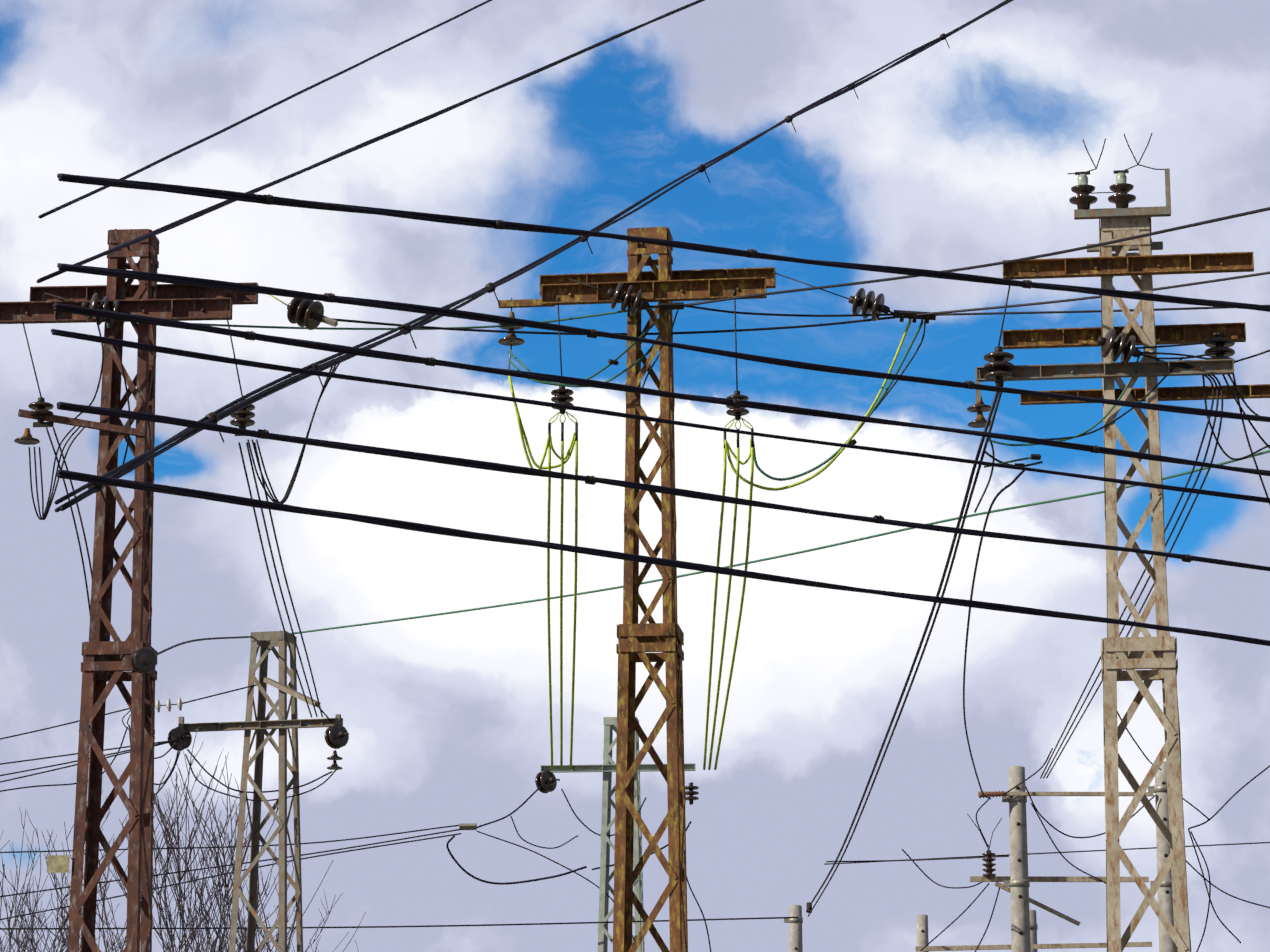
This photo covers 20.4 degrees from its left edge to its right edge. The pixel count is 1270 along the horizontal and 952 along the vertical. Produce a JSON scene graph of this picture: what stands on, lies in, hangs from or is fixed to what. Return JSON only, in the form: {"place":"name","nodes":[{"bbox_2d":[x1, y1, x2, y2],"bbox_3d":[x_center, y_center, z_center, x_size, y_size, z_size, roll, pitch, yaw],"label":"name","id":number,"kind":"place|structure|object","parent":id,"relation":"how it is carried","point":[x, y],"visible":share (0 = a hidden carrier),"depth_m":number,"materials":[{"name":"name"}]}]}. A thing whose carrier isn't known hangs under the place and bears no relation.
{"place":"outdoors","nodes":[
{"label":"outdoors","id":0,"kind":"place"},
{"bbox_2d":[0,0,1269,951],"label":"sky","id":1,"kind":"structure","parent":0,"point":[963,154],"materials":[{"name":"white"}]},
{"bbox_2d":[37,0,1269,645],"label":"cables","id":2,"kind":"object","parent":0,"point":[211,420],"visible":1,"depth_m":10.31,"materials":[{"name":"black rubber"}]},
{"label":"ground","id":3,"kind":"structure","parent":0,"visible":0},
{"bbox_2d":[0,807,125,951],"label":"bare tree","id":4,"kind":"object","parent":3,"relation":"on","point":[26,936],"visible":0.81,"depth_m":49.88,"materials":[{"name":"brown plant"}]},
{"bbox_2d":[1,830,126,951],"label":"bare tree","id":5,"kind":"object","parent":3,"relation":"on","point":[110,947],"visible":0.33,"depth_m":52.17,"materials":[{"name":"brown plant"}]},
{"bbox_2d":[0,732,332,951],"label":"bare tree","id":6,"kind":"object","parent":3,"relation":"on","point":[179,895],"visible":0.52,"depth_m":46.50,"materials":[{"name":"brown plant"}]},
{"bbox_2d":[0,229,337,951],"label":"mast","id":7,"kind":"object","parent":3,"relation":"on","point":[134,654],"visible":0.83,"depth_m":27.24,"materials":[{"name":"metal"}]},
{"bbox_2d":[0,207,1269,939],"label":"overhead wires","id":8,"kind":"object","parent":7,"relation":"attached to","point":[690,305],"visible":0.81,"depth_m":31.15,"materials":[{"name":"black metal"}]},
{"bbox_2d":[155,697,181,712],"bbox_3d":[-5.324,2.562,39.359,0.546,0.195,0.168,0,-13,-1],"label":"string insulator","id":9,"kind":"object","parent":8,"relation":"attached to","point":[158,705],"visible":0.62,"depth_m":39.32,"materials":[{"name":"grey ceramic"}]},
{"bbox_2d":[0,310,1269,951],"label":"jumper wires","id":10,"kind":"object","parent":8,"relation":"attached to","point":[726,448],"visible":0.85,"depth_m":28.60,"materials":[{"name":"black metal"}]},
{"bbox_2d":[167,630,348,951],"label":"mast","id":11,"kind":"object","parent":3,"relation":"on","point":[336,736],"visible":0.94,"depth_m":39.44,"materials":[{"name":"grey metal"}]},
{"bbox_2d":[154,850,365,951],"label":"bare tree","id":12,"kind":"object","parent":3,"relation":"on","point":[277,939],"visible":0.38,"depth_m":54.23,"materials":[{"name":"brown plant"}]},
{"bbox_2d":[535,717,698,951],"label":"mast","id":13,"kind":"object","parent":3,"relation":"on","point":[546,779],"visible":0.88,"depth_m":45.52,"materials":[{"name":"grey metal"}]},
{"bbox_2d":[498,226,775,951],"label":"mast","id":14,"kind":"object","parent":3,"relation":"on","point":[635,287],"visible":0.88,"depth_m":28.31,"materials":[{"name":"metal"}]},
{"bbox_2d":[772,272,935,323],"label":"span fittings","id":15,"kind":"object","parent":14,"relation":"attached to","point":[867,304],"visible":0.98,"depth_m":28.59,"materials":[{"name":"black metal"}]},
{"bbox_2d":[784,761,1174,951],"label":"concrete poles","id":16,"kind":"object","parent":3,"relation":"on","point":[1024,924],"visible":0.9,"depth_m":40.87,"materials":[{"name":"concrete"}]},
{"bbox_2d":[967,133,1269,951],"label":"mast","id":17,"kind":"object","parent":3,"relation":"on","point":[1123,658],"visible":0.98,"depth_m":25.54,"materials":[{"name":"metal"}]}
]}

